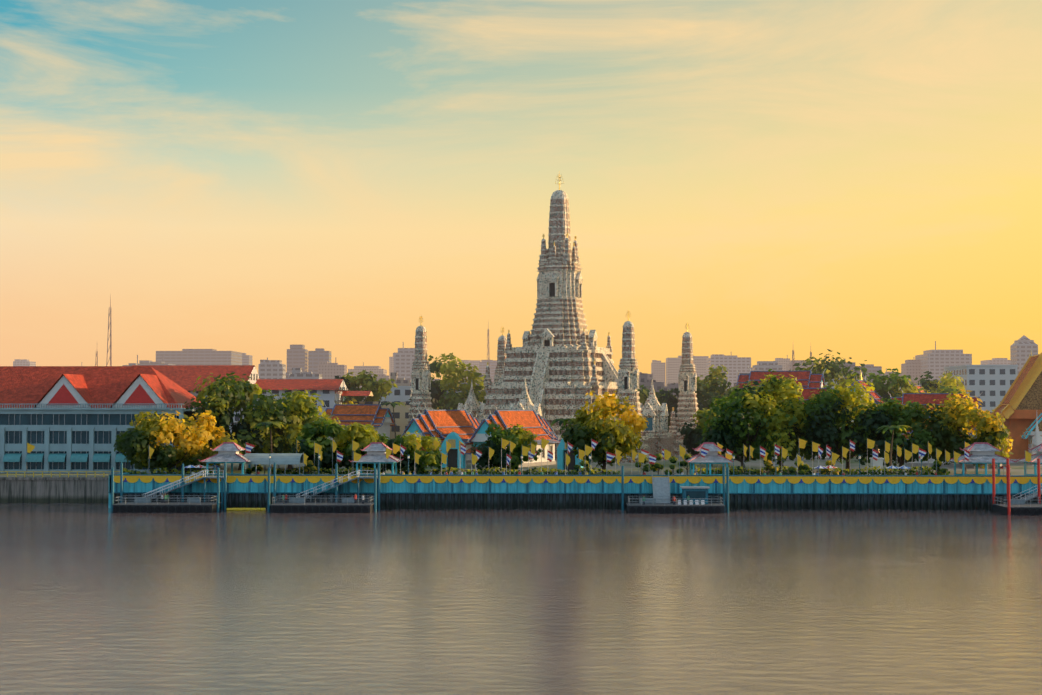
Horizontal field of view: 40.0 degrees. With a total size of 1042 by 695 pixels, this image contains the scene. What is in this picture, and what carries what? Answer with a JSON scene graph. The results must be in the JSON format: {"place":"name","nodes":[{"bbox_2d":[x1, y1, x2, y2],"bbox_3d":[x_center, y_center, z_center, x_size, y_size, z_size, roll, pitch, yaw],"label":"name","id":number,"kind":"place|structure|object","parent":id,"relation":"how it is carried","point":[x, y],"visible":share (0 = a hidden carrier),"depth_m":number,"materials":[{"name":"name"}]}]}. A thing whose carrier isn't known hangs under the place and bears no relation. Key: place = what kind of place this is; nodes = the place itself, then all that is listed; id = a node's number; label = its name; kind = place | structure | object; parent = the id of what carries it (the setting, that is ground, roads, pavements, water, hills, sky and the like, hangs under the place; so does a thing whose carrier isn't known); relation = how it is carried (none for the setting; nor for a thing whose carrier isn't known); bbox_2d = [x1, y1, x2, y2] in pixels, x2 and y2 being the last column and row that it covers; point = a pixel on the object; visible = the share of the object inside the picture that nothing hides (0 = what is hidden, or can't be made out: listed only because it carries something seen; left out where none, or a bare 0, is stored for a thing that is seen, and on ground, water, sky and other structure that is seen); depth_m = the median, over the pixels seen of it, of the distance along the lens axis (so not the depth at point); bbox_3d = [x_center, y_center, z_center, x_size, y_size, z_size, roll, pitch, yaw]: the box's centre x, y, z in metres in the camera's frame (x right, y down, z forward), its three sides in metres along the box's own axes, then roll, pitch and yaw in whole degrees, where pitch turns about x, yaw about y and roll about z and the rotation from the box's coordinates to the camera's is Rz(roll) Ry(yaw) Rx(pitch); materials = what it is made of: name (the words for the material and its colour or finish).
{"place":"outdoors","nodes":[
{"label":"outdoors","id":0,"kind":"place"},
{"bbox_2d":[0,366,212,472],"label":"navy building","id":1,"kind":"structure","parent":0,"point":[69,418],"depth_m":261.76,"materials":[{"name":"white paint"}]},
{"bbox_2d":[0,503,1041,694],"bbox_3d":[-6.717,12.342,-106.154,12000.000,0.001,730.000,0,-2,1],"label":"river water","id":2,"kind":"structure","parent":0,"point":[99,599],"depth_m":120.22,"materials":[{"name":"grey liquid"}]},
{"bbox_2d":[111,462,226,512],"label":"pier","id":3,"kind":"structure","parent":2,"relation":"in","point":[146,504],"depth_m":223.39,"materials":[{"name":"metal"}]},
{"bbox_2d":[227,508,265,510],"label":"floating boom","id":4,"kind":"object","parent":2,"relation":"on","point":[250,509],"visible":0.69,"depth_m":224.85,"materials":[{"name":"yellow plastic"}]},
{"bbox_2d":[267,462,379,512],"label":"pier","id":5,"kind":"structure","parent":2,"relation":"in","point":[298,504],"depth_m":221.86,"materials":[{"name":"metal"}]},
{"bbox_2d":[0,471,1041,509],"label":"quay wall","id":6,"kind":"structure","parent":2,"relation":"in","point":[744,494],"depth_m":228.61,"materials":[{"name":"concrete"}]},
{"bbox_2d":[114,476,1041,483],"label":"quay bunting","id":7,"kind":"object","parent":6,"relation":"attached to","point":[632,479],"visible":0.9,"depth_m":228.12,"materials":[{"name":"yellow fabric"}]},
{"bbox_2d":[621,466,728,512],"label":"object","id":8,"kind":"object","parent":2,"relation":"in","point":[661,487],"visible":0.85,"depth_m":224.63,"materials":[{"name":"grey metal"}]},
{"bbox_2d":[626,496,724,512],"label":"floating pier","id":9,"kind":"structure","parent":2,"relation":"on","point":[651,505],"depth_m":218.97,"materials":[{"name":"metal"}]},
{"bbox_2d":[992,497,1041,514],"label":"floating pier","id":10,"kind":"structure","parent":2,"relation":"on","point":[1019,507],"depth_m":216.80,"materials":[{"name":"metal"}]},
{"bbox_2d":[992,459,1041,514],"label":"pier posts","id":11,"kind":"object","parent":2,"relation":"in","point":[1038,493],"depth_m":223.06,"materials":[{"name":"metal"}]},
{"bbox_2d":[0,455,1041,476],"bbox_3d":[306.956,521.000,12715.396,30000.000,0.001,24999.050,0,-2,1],"label":"ground sheet","id":12,"kind":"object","parent":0,"point":[1017,468],"depth_m":278.61,"materials":[{"name":"grey concrete"}]},
{"bbox_2d":[113,410,237,471],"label":"tree","id":13,"kind":"object","parent":12,"relation":"on","point":[152,431],"visible":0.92,"depth_m":242.43,"materials":[{"name":"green plant"}]},
{"bbox_2d":[199,442,249,473],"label":"pavilion","id":14,"kind":"structure","parent":12,"relation":"on","point":[228,452],"depth_m":234.21,"materials":[{"name":"paint"}]},
{"bbox_2d":[246,464,262,473],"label":"topiary tree","id":15,"kind":"object","parent":12,"relation":"on","point":[252,470],"visible":0.81,"depth_m":237.61,"materials":[{"name":"green plant"}]},
{"bbox_2d":[184,372,325,469],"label":"tree","id":16,"kind":"object","parent":12,"relation":"on","point":[225,398],"visible":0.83,"depth_m":267.18,"materials":[{"name":"green plant"}]},
{"bbox_2d":[254,421,284,473],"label":"palm tree","id":17,"kind":"object","parent":12,"relation":"on","point":[270,424],"visible":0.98,"depth_m":253.63,"materials":[{"name":"green plant"}]},
{"bbox_2d":[241,453,302,473],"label":"vault canopy","id":18,"kind":"object","parent":12,"relation":"on","point":[277,458],"visible":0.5,"depth_m":235.97,"materials":[{"name":"grey metal"}]},
{"bbox_2d":[257,389,340,468],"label":"tree","id":19,"kind":"object","parent":12,"relation":"on","point":[286,401],"visible":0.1,"depth_m":274.91,"materials":[{"name":"green plant"}]},
{"bbox_2d":[298,460,316,473],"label":"topiary tree","id":20,"kind":"object","parent":12,"relation":"on","point":[309,464],"visible":0.92,"depth_m":237.34,"materials":[{"name":"green plant"}]},
{"bbox_2d":[290,417,376,470],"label":"tree","id":21,"kind":"object","parent":12,"relation":"on","point":[318,432],"visible":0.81,"depth_m":243.87,"materials":[{"name":"green plant"}]},
{"bbox_2d":[342,398,356,403],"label":"tree","id":22,"kind":"object","parent":12,"relation":"on","point":[350,402],"depth_m":350.82,"materials":[{"name":"green plant"}]},
{"bbox_2d":[323,397,396,441],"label":"hall","id":23,"kind":"structure","parent":12,"relation":"on","point":[379,418],"depth_m":328.00,"materials":[{"name":"tile"}]},
{"bbox_2d":[334,370,397,401],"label":"tree","id":24,"kind":"object","parent":12,"relation":"on","point":[368,382],"visible":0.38,"depth_m":367.75,"materials":[{"name":"green plant"}]},
{"bbox_2d":[355,424,389,472],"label":"tree","id":25,"kind":"object","parent":12,"relation":"on","point":[379,437],"visible":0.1,"depth_m":250.61,"materials":[{"name":"green plant"}]},
{"bbox_2d":[349,442,403,473],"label":"pavilion","id":26,"kind":"structure","parent":12,"relation":"on","point":[376,452],"depth_m":233.68,"materials":[{"name":"paint"}]},
{"bbox_2d":[379,402,404,437],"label":"palm tree","id":27,"kind":"object","parent":12,"relation":"on","point":[393,404],"visible":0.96,"depth_m":324.49,"materials":[{"name":"green plant"}]},
{"bbox_2d":[372,430,442,473],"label":"tree","id":28,"kind":"object","parent":12,"relation":"on","point":[431,457],"visible":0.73,"depth_m":240.78,"materials":[{"name":"green plant"}]},
{"bbox_2d":[401,316,432,455],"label":"temple spire","id":29,"kind":"structure","parent":12,"relation":"on","point":[420,383],"depth_m":328.62,"materials":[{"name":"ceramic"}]},
{"bbox_2d":[401,403,480,466],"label":"temple hall","id":30,"kind":"structure","parent":12,"relation":"on","point":[443,424],"depth_m":297.04,"materials":[{"name":"tile"}]},
{"bbox_2d":[409,353,486,409],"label":"tree","id":31,"kind":"object","parent":12,"relation":"on","point":[453,378],"visible":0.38,"depth_m":376.40,"materials":[{"name":"green plant"}]},
{"bbox_2d":[440,430,465,467],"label":"gate","id":32,"kind":"structure","parent":12,"relation":"on","point":[453,438],"depth_m":280.88,"materials":[{"name":"paint"}]},
{"bbox_2d":[95,294,811,370],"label":"antenna towers","id":33,"kind":"structure","parent":12,"relation":"on","point":[110,336],"depth_m":936.50,"materials":[{"name":"metal"}]},
{"bbox_2d":[494,327,506,381],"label":"temple spire","id":34,"kind":"structure","parent":12,"relation":"on","point":[501,349],"depth_m":375.59,"materials":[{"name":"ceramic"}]},
{"bbox_2d":[471,422,542,473],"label":"tree","id":35,"kind":"object","parent":12,"relation":"on","point":[520,437],"visible":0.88,"depth_m":247.28,"materials":[{"name":"green plant"}]},
{"bbox_2d":[463,402,560,467],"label":"temple hall","id":36,"kind":"structure","parent":12,"relation":"on","point":[532,421],"depth_m":290.53,"materials":[{"name":"tile"}]},
{"bbox_2d":[13,335,1037,408],"bbox_3d":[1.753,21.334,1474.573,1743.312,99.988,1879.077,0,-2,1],"label":"city skyline","id":37,"kind":"structure","parent":12,"relation":"on","point":[303,362],"depth_m":1535.70},
{"bbox_2d":[26,438,1031,476],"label":"flags","id":38,"kind":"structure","parent":12,"relation":"on","point":[531,453],"depth_m":233.13,"materials":[{"name":"yellow fabric"}]},
{"bbox_2d":[123,466,949,474],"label":"clipped hedges","id":39,"kind":"object","parent":12,"relation":"on","point":[871,471],"visible":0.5,"depth_m":239.33,"materials":[{"name":"green plant"}]},
{"bbox_2d":[437,171,677,460],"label":"temple tower","id":40,"kind":"structure","parent":12,"relation":"on","point":[560,362],"depth_m":337.27,"materials":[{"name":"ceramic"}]},
{"bbox_2d":[457,380,484,420],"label":"mondop","id":41,"kind":"structure","parent":40,"relation":"on","point":[474,405],"depth_m":350.68,"materials":[{"name":"ceramic"}]},
{"bbox_2d":[509,379,541,415],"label":"mondop","id":42,"kind":"structure","parent":40,"relation":"on","point":[524,402],"depth_m":321.34,"materials":[{"name":"ceramic"}]},
{"bbox_2d":[640,380,668,437],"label":"mondop","id":43,"kind":"structure","parent":40,"relation":"on","point":[654,412],"depth_m":333.01,"materials":[{"name":"ceramic"}]},
{"bbox_2d":[550,418,572,470],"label":"palm tree","id":44,"kind":"object","parent":12,"relation":"on","point":[561,420],"visible":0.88,"depth_m":258.01,"materials":[{"name":"green plant"}]},
{"bbox_2d":[556,438,582,469],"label":"gate","id":45,"kind":"structure","parent":12,"relation":"on","point":[561,449],"depth_m":273.77,"materials":[{"name":"paint"}]},
{"bbox_2d":[132,365,1017,438],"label":"distant buildings","id":46,"kind":"structure","parent":12,"relation":"on","point":[992,384],"depth_m":345.52,"materials":[{"name":"white concrete"}]},
{"bbox_2d":[574,460,593,474],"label":"topiary tree","id":47,"kind":"object","parent":12,"relation":"on","point":[585,464],"visible":0.85,"depth_m":236.31,"materials":[{"name":"green plant"}]},
{"bbox_2d":[161,470,1010,504],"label":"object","id":48,"kind":"object","parent":12,"relation":"on","point":[464,473],"visible":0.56,"depth_m":230.17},
{"bbox_2d":[269,455,922,474],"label":"promenade lamp posts","id":49,"kind":"object","parent":12,"relation":"on","point":[859,458],"visible":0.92,"depth_m":230.82,"materials":[{"name":"grey metal"}]},
{"bbox_2d":[184,465,1010,474],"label":"parasols","id":50,"kind":"object","parent":12,"relation":"on","point":[820,466],"visible":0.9,"depth_m":233.01,"materials":[{"name":"white fabric"}]},
{"bbox_2d":[559,390,648,472],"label":"tree","id":51,"kind":"object","parent":12,"relation":"on","point":[585,428],"visible":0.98,"depth_m":252.07,"materials":[{"name":"green plant"}]},
{"bbox_2d":[616,309,649,462],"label":"temple spire","id":52,"kind":"structure","parent":12,"relation":"on","point":[628,377],"depth_m":310.40,"materials":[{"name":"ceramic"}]},
{"bbox_2d":[635,457,650,472],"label":"topiary tree","id":53,"kind":"object","parent":12,"relation":"on","point":[646,467],"visible":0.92,"depth_m":234.93,"materials":[{"name":"green plant"}]},
{"bbox_2d":[649,453,663,474],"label":"topiary tree","id":54,"kind":"object","parent":12,"relation":"on","point":[655,467],"visible":0.96,"depth_m":236.82,"materials":[{"name":"green plant"}]},
{"bbox_2d":[637,384,676,431],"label":"tree","id":55,"kind":"object","parent":12,"relation":"on","point":[643,393],"visible":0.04,"depth_m":385.36,"materials":[{"name":"green plant"}]},
{"bbox_2d":[664,456,682,474],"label":"topiary tree","id":56,"kind":"object","parent":12,"relation":"on","point":[673,459],"visible":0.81,"depth_m":234.74,"materials":[{"name":"green plant"}]},
{"bbox_2d":[672,323,698,454],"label":"temple spire","id":57,"kind":"structure","parent":12,"relation":"on","point":[687,408],"depth_m":356.55,"materials":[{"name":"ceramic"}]},
{"bbox_2d":[677,453,696,474],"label":"topiary tree","id":58,"kind":"object","parent":12,"relation":"on","point":[685,463],"visible":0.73,"depth_m":236.75,"materials":[{"name":"green plant"}]},
{"bbox_2d":[657,365,743,426],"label":"tree","id":59,"kind":"object","parent":12,"relation":"on","point":[706,391],"visible":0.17,"depth_m":374.87,"materials":[{"name":"green plant"}]},
{"bbox_2d":[678,408,724,466],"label":"tree","id":60,"kind":"object","parent":12,"relation":"on","point":[690,441],"visible":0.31,"depth_m":286.79,"materials":[{"name":"green plant"}]},
{"bbox_2d":[685,442,732,474],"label":"pavilion","id":61,"kind":"structure","parent":12,"relation":"on","point":[712,456],"depth_m":232.33,"materials":[{"name":"paint"}]},
{"bbox_2d":[725,387,756,399],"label":"tree","id":62,"kind":"object","parent":12,"relation":"on","point":[730,391],"depth_m":340.43,"materials":[{"name":"green plant"}]},
{"bbox_2d":[696,389,795,471],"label":"tree","id":63,"kind":"object","parent":12,"relation":"on","point":[722,432],"visible":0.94,"depth_m":258.79,"materials":[{"name":"green plant"}]},
{"bbox_2d":[756,460,777,474],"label":"topiary tree","id":64,"kind":"object","parent":12,"relation":"on","point":[768,464],"visible":1,"depth_m":235.69,"materials":[{"name":"green plant"}]},
{"bbox_2d":[729,369,830,470],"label":"tree","id":65,"kind":"object","parent":12,"relation":"on","point":[787,391],"visible":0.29,"depth_m":264.19,"materials":[{"name":"green plant"}]},
{"bbox_2d":[736,366,825,391],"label":"hall","id":66,"kind":"structure","parent":12,"relation":"on","point":[807,379],"depth_m":375.98,"materials":[{"name":"tile"}]},
{"bbox_2d":[788,461,809,474],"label":"topiary tree","id":67,"kind":"object","parent":12,"relation":"on","point":[802,467],"visible":0.94,"depth_m":235.37,"materials":[{"name":"green plant"}]},
{"bbox_2d":[772,381,847,460],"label":"hall","id":68,"kind":"structure","parent":12,"relation":"on","point":[807,393],"depth_m":320.94,"materials":[{"name":"paint"}]},
{"bbox_2d":[819,460,838,474],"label":"topiary tree","id":69,"kind":"object","parent":12,"relation":"on","point":[822,471],"visible":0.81,"depth_m":235.12,"materials":[{"name":"green plant"}]},
{"bbox_2d":[789,349,871,388],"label":"tree","id":70,"kind":"object","parent":12,"relation":"on","point":[831,371],"visible":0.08,"depth_m":394.78,"materials":[{"name":"green plant"}]},
{"bbox_2d":[789,374,901,471],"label":"tree","id":71,"kind":"object","parent":12,"relation":"on","point":[838,411],"visible":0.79,"depth_m":261.24,"materials":[{"name":"green plant"}]},
{"bbox_2d":[848,375,887,456],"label":"hall","id":72,"kind":"structure","parent":12,"relation":"on","point":[877,397],"depth_m":343.38,"materials":[{"name":"paint"}]},
{"bbox_2d":[869,444,883,474],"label":"statue on pedestal","id":73,"kind":"object","parent":12,"relation":"on","point":[878,462],"visible":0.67,"depth_m":240.47,"materials":[{"name":"white metal"}]},
{"bbox_2d":[876,425,911,474],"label":"palm tree","id":74,"kind":"object","parent":12,"relation":"on","point":[892,428],"visible":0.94,"depth_m":242.91,"materials":[{"name":"green plant"}]},
{"bbox_2d":[854,397,936,472],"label":"tree","id":75,"kind":"object","parent":12,"relation":"on","point":[909,414],"visible":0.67,"depth_m":256.90,"materials":[{"name":"green plant"}]},
{"bbox_2d":[867,368,930,401],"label":"tree","id":76,"kind":"object","parent":12,"relation":"on","point":[893,387],"visible":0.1,"depth_m":353.65,"materials":[{"name":"green plant"}]},
{"bbox_2d":[911,381,925,392],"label":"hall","id":77,"kind":"structure","parent":12,"relation":"on","point":[918,386],"depth_m":367.06,"materials":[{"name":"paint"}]},
{"bbox_2d":[888,387,981,433],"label":"hall","id":78,"kind":"structure","parent":12,"relation":"on","point":[923,398],"depth_m":336.43,"materials":[{"name":"paint"}]},
{"bbox_2d":[901,417,974,466],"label":"hall","id":79,"kind":"structure","parent":12,"relation":"on","point":[924,463],"depth_m":286.69,"materials":[{"name":"paint"}]},
{"bbox_2d":[932,460,946,474],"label":"topiary tree","id":80,"kind":"object","parent":12,"relation":"on","point":[941,470],"visible":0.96,"depth_m":234.77,"materials":[{"name":"green plant"}]},
{"bbox_2d":[914,370,969,396],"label":"tree","id":81,"kind":"object","parent":12,"relation":"on","point":[949,385],"visible":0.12,"depth_m":384.66,"materials":[{"name":"green plant"}]},
{"bbox_2d":[918,389,1012,473],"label":"tree","id":82,"kind":"object","parent":12,"relation":"on","point":[949,421],"visible":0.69,"depth_m":253.48,"materials":[{"name":"green plant"}]},
{"bbox_2d":[949,442,1017,474],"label":"pavilion","id":83,"kind":"structure","parent":12,"relation":"on","point":[982,453],"depth_m":232.52,"materials":[{"name":"paint"}]},
{"bbox_2d":[966,428,1002,468],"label":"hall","id":84,"kind":"structure","parent":12,"relation":"on","point":[981,466],"depth_m":279.92,"materials":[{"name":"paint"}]},
{"bbox_2d":[990,352,1041,462],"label":"temple building","id":85,"kind":"structure","parent":12,"relation":"on","point":[1018,408],"depth_m":308.07,"materials":[{"name":"gold tile"}]},
{"bbox_2d":[1021,413,1041,463],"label":"building","id":86,"kind":"structure","parent":85,"relation":"attached to","point":[1031,428],"depth_m":299.42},
{"bbox_2d":[1015,444,1041,474],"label":"pavilion","id":87,"kind":"structure","parent":12,"relation":"on","point":[1038,455],"depth_m":233.26,"materials":[{"name":"paint"}]},
{"bbox_2d":[0,0,1041,379],"label":"sky","id":88,"kind":"structure","parent":0,"point":[860,180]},
{"bbox_2d":[1030,417,1041,465],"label":"spire","id":89,"kind":"structure","parent":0,"point":[1036,440],"depth_m":292.83,"materials":[{"name":"ceramic"}]}
]}

